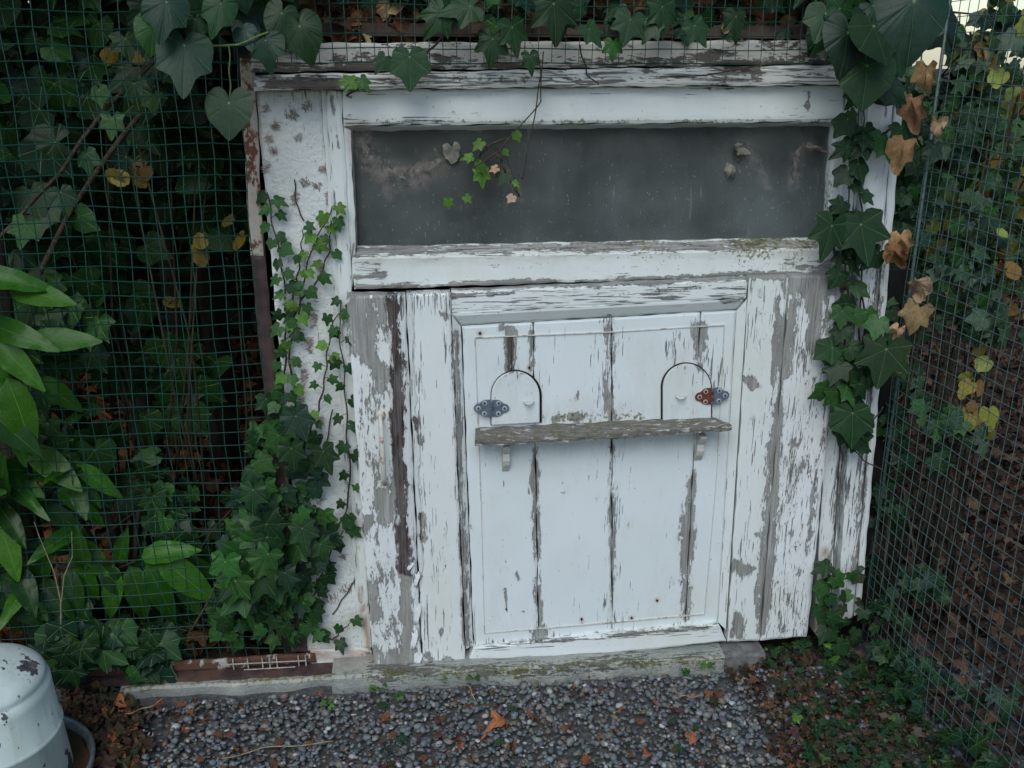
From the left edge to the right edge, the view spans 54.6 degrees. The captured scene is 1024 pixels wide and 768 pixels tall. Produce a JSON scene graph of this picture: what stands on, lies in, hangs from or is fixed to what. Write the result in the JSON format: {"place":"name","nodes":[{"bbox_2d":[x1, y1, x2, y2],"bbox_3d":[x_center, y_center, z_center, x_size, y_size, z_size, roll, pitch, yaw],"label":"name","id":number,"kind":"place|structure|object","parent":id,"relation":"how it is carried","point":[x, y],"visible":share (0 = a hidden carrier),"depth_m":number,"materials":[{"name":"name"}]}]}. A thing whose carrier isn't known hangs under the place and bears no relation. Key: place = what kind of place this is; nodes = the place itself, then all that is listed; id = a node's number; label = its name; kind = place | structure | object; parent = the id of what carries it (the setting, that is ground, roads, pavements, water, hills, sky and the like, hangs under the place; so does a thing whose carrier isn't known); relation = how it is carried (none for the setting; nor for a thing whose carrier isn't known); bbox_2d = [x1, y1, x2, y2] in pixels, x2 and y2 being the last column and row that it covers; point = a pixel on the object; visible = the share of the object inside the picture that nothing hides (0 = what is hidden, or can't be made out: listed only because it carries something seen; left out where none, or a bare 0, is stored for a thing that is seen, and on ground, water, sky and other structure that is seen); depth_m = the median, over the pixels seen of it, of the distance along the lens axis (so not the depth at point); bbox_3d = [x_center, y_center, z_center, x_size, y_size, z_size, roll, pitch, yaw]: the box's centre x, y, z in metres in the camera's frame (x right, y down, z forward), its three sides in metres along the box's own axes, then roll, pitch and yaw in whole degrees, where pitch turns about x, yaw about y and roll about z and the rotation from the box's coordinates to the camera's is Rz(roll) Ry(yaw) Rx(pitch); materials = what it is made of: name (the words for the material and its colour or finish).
{"place":"outdoors","nodes":[
{"label":"outdoors","id":0,"kind":"place"},
{"bbox_2d":[23,275,1023,685],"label":"garden soil","id":1,"kind":"structure","parent":0,"point":[265,649],"depth_m":2.54,"materials":[{"name":"brown soil"}]},
{"bbox_2d":[0,185,53,646],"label":"tree","id":2,"kind":"object","parent":1,"relation":"on","point":[7,305],"visible":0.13,"depth_m":1.88,"materials":[{"name":"green plant"}]},
{"bbox_2d":[0,30,154,249],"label":"woody vine","id":3,"kind":"object","parent":2,"relation":"attached to","point":[107,121],"visible":0.81,"depth_m":1.64,"materials":[{"name":"green plant"}]},
{"bbox_2d":[0,265,101,632],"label":"laurel shrub","id":4,"kind":"object","parent":1,"relation":"on","point":[19,426],"visible":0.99,"depth_m":1.71,"materials":[{"name":"green plant"}]},
{"bbox_2d":[1,457,216,623],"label":"laurel shrub","id":5,"kind":"object","parent":1,"relation":"on","point":[39,553],"visible":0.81,"depth_m":1.88,"materials":[{"name":"green plant"}]},
{"bbox_2d":[68,0,164,465],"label":"tree","id":6,"kind":"object","parent":1,"relation":"on","point":[142,400],"visible":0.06,"depth_m":2.45,"materials":[{"name":"green plant"}]},
{"bbox_2d":[7,114,249,543],"bbox_3d":[-0.935,-0.117,2.202,0.876,1.156,0.759,-9,21,-25],"label":"ivy shrub","id":7,"kind":"object","parent":1,"relation":"on","point":[161,200],"visible":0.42,"depth_m":2.13,"materials":[{"name":"green plant"}]},
{"bbox_2d":[6,0,257,334],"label":"hedge","id":8,"kind":"object","parent":1,"relation":"on","point":[248,301],"visible":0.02,"depth_m":4.01,"materials":[{"name":"green plant"}]},
{"bbox_2d":[0,326,284,656],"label":"leaf litter","id":9,"kind":"object","parent":1,"relation":"on","point":[251,343],"visible":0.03,"depth_m":2.83,"materials":[{"name":"brown plant"}]},
{"bbox_2d":[25,446,276,690],"bbox_3d":[-0.701,0.365,1.973,0.548,0.443,0.326,-12,22,-31],"label":"ivy shrub","id":10,"kind":"object","parent":1,"relation":"on","point":[73,654],"visible":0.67,"depth_m":1.90,"materials":[{"name":"green plant"}]},
{"bbox_2d":[0,0,309,538],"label":"ivy shrub","id":11,"kind":"object","parent":1,"relation":"on","point":[65,70],"visible":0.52,"depth_m":1.81,"materials":[{"name":"green plant"}]},
{"bbox_2d":[36,82,166,275],"bbox_3d":[-0.716,-0.379,1.762,0.304,0.379,0.049,-2,19,-5],"label":"woody vine","id":12,"kind":"object","parent":11,"relation":"attached to","point":[151,104],"visible":0.66,"depth_m":1.74,"materials":[{"name":"brown plant"}]},
{"bbox_2d":[146,164,183,334],"bbox_3d":[-1.095,-1.188,2.848,1.909,2.790,1.538,-2,19,-5],"label":"tree","id":13,"kind":"object","parent":1,"relation":"on","point":[168,277],"visible":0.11,"depth_m":3.16,"materials":[{"name":"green plant"}]},
{"bbox_2d":[100,42,249,591],"bbox_3d":[-0.655,-0.065,2.008,0.219,1.186,0.255,4,19,11],"label":"hazel shrub","id":14,"kind":"object","parent":1,"relation":"on","point":[198,244],"visible":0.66,"depth_m":1.95,"materials":[{"name":"green plant"}]},
{"bbox_2d":[189,79,238,473],"bbox_3d":[-0.854,-1.150,2.490,1.948,2.952,1.654,-2,19,-5],"label":"tree","id":15,"kind":"object","parent":1,"relation":"on","point":[218,317],"visible":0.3,"depth_m":2.73,"materials":[{"name":"brown plant"}]},
{"bbox_2d":[299,8,584,41],"bbox_3d":[-0.131,-1.239,3.759,1.712,2.581,0.814,-2,19,-5],"label":"hedge","id":16,"kind":"object","parent":1,"relation":"on","point":[478,40],"depth_m":3.56,"materials":[{"name":"green plant"}]},
{"bbox_2d":[217,22,907,663],"bbox_3d":[0.070,-0.169,2.329,1.245,1.250,1.236,-2,19,-5],"label":"garden hut","id":17,"kind":"object","parent":1,"relation":"on","point":[585,416],"visible":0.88,"depth_m":1.76,"materials":[{"name":"paint"}]},
{"bbox_2d":[127,0,322,140],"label":"roof ivy","id":18,"kind":"object","parent":17,"relation":"attached to","point":[265,33],"visible":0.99,"depth_m":1.45,"materials":[{"name":"green plant"}]},
{"bbox_2d":[256,100,363,655],"bbox_3d":[-0.349,0.029,1.755,0.167,1.040,0.044,-2,19,-5],"label":"climbing ivy","id":19,"kind":"object","parent":17,"relation":"attached to","point":[347,521],"visible":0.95,"depth_m":1.71,"materials":[{"name":"green plant"}]},
{"bbox_2d":[442,141,460,163],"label":"dry leaf","id":20,"kind":"object","parent":17,"relation":"hanging from","point":[451,154],"visible":1,"depth_m":1.67,"materials":[{"name":"grey plant"}]},
{"bbox_2d":[300,0,825,64],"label":"dead leaves","id":21,"kind":"object","parent":17,"relation":"on","point":[351,10],"visible":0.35,"depth_m":1.61,"materials":[{"name":"brown plant"}]},
{"bbox_2d":[335,0,827,195],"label":"roof ivy","id":22,"kind":"object","parent":17,"relation":"on","point":[557,18],"visible":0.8,"depth_m":1.54,"materials":[{"name":"green plant"}]},
{"bbox_2d":[443,130,521,210],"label":"ivy shoot","id":23,"kind":"object","parent":22,"relation":"hanging from","point":[481,174],"visible":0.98,"depth_m":1.65,"materials":[{"name":"green plant"}]},
{"bbox_2d":[352,121,829,245],"bbox_3d":[0.153,-0.342,1.721,0.859,0.219,0.005,-2,19,-5],"label":"window pane","id":24,"kind":"structure","parent":17,"relation":"in","point":[596,184],"depth_m":1.72,"materials":[{"name":"grey glass"}]},
{"bbox_2d":[347,272,841,663],"bbox_3d":[0.157,0.186,1.840,0.883,0.777,0.069,-2,19,-5],"label":"hatch door","id":25,"kind":"structure","parent":17,"relation":"in","point":[709,484],"depth_m":1.84,"materials":[{"name":"paint"}]},
{"bbox_2d":[724,142,750,177],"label":"dry leaf","id":26,"kind":"object","parent":17,"relation":"hanging from","point":[730,169],"visible":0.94,"depth_m":1.72,"materials":[{"name":"grey plant"}]},
{"bbox_2d":[807,94,913,470],"bbox_3d":[0.614,-0.157,1.748,0.230,0.703,0.085,-2,19,-5],"label":"climbing ivy","id":27,"kind":"object","parent":17,"relation":"attached to","point":[856,235],"visible":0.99,"depth_m":1.75,"materials":[{"name":"green plant"}]},
{"bbox_2d":[882,240,909,268],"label":"dry leaf","id":28,"kind":"object","parent":27,"relation":"attached to","point":[898,255],"visible":1,"depth_m":1.71,"materials":[{"name":"brown plant"}]},
{"bbox_2d":[889,322,904,339],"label":"dry leaf","id":29,"kind":"object","parent":27,"relation":"on","point":[895,331],"visible":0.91,"depth_m":1.77,"materials":[{"name":"beige plant"}]},
{"bbox_2d":[885,135,916,175],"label":"dry leaf","id":30,"kind":"object","parent":27,"relation":"attached to","point":[899,151],"visible":1,"depth_m":1.66,"materials":[{"name":"brown plant"}]},
{"bbox_2d":[888,229,913,252],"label":"dry leaf","id":31,"kind":"object","parent":27,"relation":"attached to","point":[905,236],"visible":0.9,"depth_m":1.71,"materials":[{"name":"brown plant"}]},
{"bbox_2d":[896,93,926,134],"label":"dry leaf","id":32,"kind":"object","parent":27,"relation":"attached to","point":[912,113],"visible":0.9,"depth_m":1.64,"materials":[{"name":"brown plant"}]},
{"bbox_2d":[793,0,958,111],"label":"roof ivy","id":33,"kind":"object","parent":17,"relation":"attached to","point":[875,49],"visible":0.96,"depth_m":1.52,"materials":[{"name":"green plant"}]},
{"bbox_2d":[868,9,1023,639],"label":"ivy shrub","id":34,"kind":"object","parent":1,"relation":"on","point":[912,172],"visible":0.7,"depth_m":1.81,"materials":[{"name":"green plant"}]},
{"bbox_2d":[892,0,1023,547],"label":"ivy shrub","id":35,"kind":"object","parent":1,"relation":"on","point":[1008,210],"visible":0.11,"depth_m":2.19,"materials":[{"name":"green plant"}]},
{"bbox_2d":[894,65,1023,281],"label":"hedge","id":36,"kind":"object","parent":1,"relation":"on","point":[909,87],"visible":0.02,"depth_m":5.15,"materials":[{"name":"green plant"}]},
{"bbox_2d":[908,0,1023,625],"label":"beech shrub","id":37,"kind":"object","parent":1,"relation":"on","point":[1010,266],"visible":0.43,"depth_m":1.89,"materials":[{"name":"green plant"}]},
{"bbox_2d":[28,0,1023,68],"label":"sky","id":38,"kind":"structure","parent":0,"point":[934,54],"materials":[{"name":"white"}]},
{"bbox_2d":[54,69,1022,686],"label":"ground","id":39,"kind":"structure","parent":0,"point":[950,81],"depth_m":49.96,"materials":[{"name":"soil"}]},
{"bbox_2d":[856,278,1023,767],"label":"leaf litter","id":40,"kind":"object","parent":39,"relation":"on","point":[997,620],"visible":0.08,"depth_m":2.36,"materials":[{"name":"plant"}]},
{"bbox_2d":[55,637,1023,767],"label":"gravel path","id":41,"kind":"structure","parent":0,"point":[164,731],"depth_m":1.82,"materials":[{"name":"grey gravel"}]},
{"bbox_2d":[0,643,94,767],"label":"poultry drinker","id":42,"kind":"object","parent":41,"relation":"on","point":[39,728],"visible":1,"depth_m":1.56,"materials":[{"name":"paint"}]},
{"bbox_2d":[55,676,153,767],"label":"leaf litter","id":43,"kind":"object","parent":41,"relation":"on","point":[134,740],"visible":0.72,"depth_m":1.77,"materials":[{"name":"brown plant"}]},
{"bbox_2d":[108,730,122,741],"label":"dry leaf","id":44,"kind":"object","parent":43,"relation":"on","point":[114,732],"visible":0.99,"depth_m":1.74,"materials":[{"name":"brown plant"}]},
{"bbox_2d":[101,693,126,717],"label":"dry leaf","id":45,"kind":"object","parent":41,"relation":"on","point":[120,697],"visible":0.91,"depth_m":1.82,"materials":[{"name":"orange plant"}]},
{"bbox_2d":[124,698,162,714],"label":"dead twig","id":46,"kind":"object","parent":41,"relation":"on","point":[143,708],"visible":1,"depth_m":1.81,"materials":[{"name":"wood"}]},
{"bbox_2d":[221,741,332,758],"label":"dead twig","id":47,"kind":"object","parent":41,"relation":"on","point":[276,746],"visible":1,"depth_m":1.71,"materials":[{"name":"wood"}]},
{"bbox_2d":[120,629,765,699],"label":"threshold kerb","id":48,"kind":"structure","parent":41,"relation":"on","point":[353,674],"depth_m":1.92,"materials":[{"name":"concrete"}]},
{"bbox_2d":[0,0,332,688],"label":"fence","id":49,"kind":"object","parent":48,"relation":"on","point":[259,666],"visible":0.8,"depth_m":1.71,"materials":[{"name":"green metal"}]},
{"bbox_2d":[34,522,72,624],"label":"dead twig","id":50,"kind":"object","parent":49,"relation":"on","point":[61,597],"visible":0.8,"depth_m":1.81,"materials":[{"name":"brown wood"}]},
{"bbox_2d":[190,388,339,652],"bbox_3d":[-0.454,0.275,1.800,0.304,0.550,0.109,-2,19,-5],"label":"ivy bush","id":51,"kind":"object","parent":49,"relation":"on","point":[252,557],"visible":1,"depth_m":1.78,"materials":[{"name":"green plant"}]},
{"bbox_2d":[212,0,848,64],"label":"wire netting","id":52,"kind":"object","parent":49,"relation":"hanging from","point":[538,34],"visible":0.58,"depth_m":1.56,"materials":[{"name":"metal"}]},
{"bbox_2d":[480,710,507,740],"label":"dry leaf","id":53,"kind":"object","parent":41,"relation":"on","point":[498,720],"visible":0.99,"depth_m":1.78,"materials":[{"name":"orange plant"}]},
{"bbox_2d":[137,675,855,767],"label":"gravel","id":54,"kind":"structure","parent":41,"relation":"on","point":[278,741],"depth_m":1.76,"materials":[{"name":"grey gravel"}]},
{"bbox_2d":[320,643,792,709],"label":"weeds","id":55,"kind":"object","parent":41,"relation":"on","point":[685,672],"visible":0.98,"depth_m":1.89,"materials":[{"name":"green plant"}]},
{"bbox_2d":[167,635,967,767],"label":"ground cover","id":56,"kind":"object","parent":41,"relation":"on","point":[886,757],"visible":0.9,"depth_m":1.78,"materials":[{"name":"green plant"}]},
{"bbox_2d":[672,695,700,698],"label":"dead twig","id":57,"kind":"object","parent":41,"relation":"on","point":[687,696],"visible":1,"depth_m":1.85,"materials":[{"name":"wood"}]},
{"bbox_2d":[684,732,697,744],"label":"dry leaf","id":58,"kind":"object","parent":41,"relation":"on","point":[691,737],"visible":1,"depth_m":1.74,"materials":[{"name":"orange plant"}]},
{"bbox_2d":[810,558,864,655],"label":"ground ivy","id":59,"kind":"object","parent":41,"relation":"on","point":[831,625],"visible":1,"depth_m":1.96,"materials":[{"name":"green plant"}]},
{"bbox_2d":[724,645,961,767],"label":"leaf litter","id":60,"kind":"object","parent":41,"relation":"on","point":[803,661],"visible":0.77,"depth_m":1.82,"materials":[{"name":"plant"}]},
{"bbox_2d":[854,404,1023,767],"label":"ivy shrub","id":61,"kind":"object","parent":41,"relation":"on","point":[885,652],"visible":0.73,"depth_m":1.88,"materials":[{"name":"green plant"}]},
{"bbox_2d":[861,0,1023,767],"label":"fence","id":62,"kind":"object","parent":41,"relation":"on","point":[918,229],"visible":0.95,"depth_m":1.67,"materials":[{"name":"grey metal"}]},
{"bbox_2d":[898,297,934,335],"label":"dry leaf","id":63,"kind":"object","parent":62,"relation":"attached to","point":[913,314],"visible":1,"depth_m":1.75,"materials":[{"name":"beige plant"}]},
{"bbox_2d":[908,276,932,302],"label":"dry leaf","id":64,"kind":"object","parent":62,"relation":"attached to","point":[919,287],"visible":0.99,"depth_m":1.75,"materials":[{"name":"brown plant"}]},
{"bbox_2d":[910,60,937,96],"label":"dry leaf","id":65,"kind":"object","parent":62,"relation":"attached to","point":[923,75],"visible":1,"depth_m":1.63,"materials":[{"name":"brown plant"}]},
{"bbox_2d":[930,115,948,138],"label":"dry leaf","id":66,"kind":"object","parent":62,"relation":"attached to","point":[938,126],"visible":1,"depth_m":1.66,"materials":[{"name":"brown plant"}]}
]}

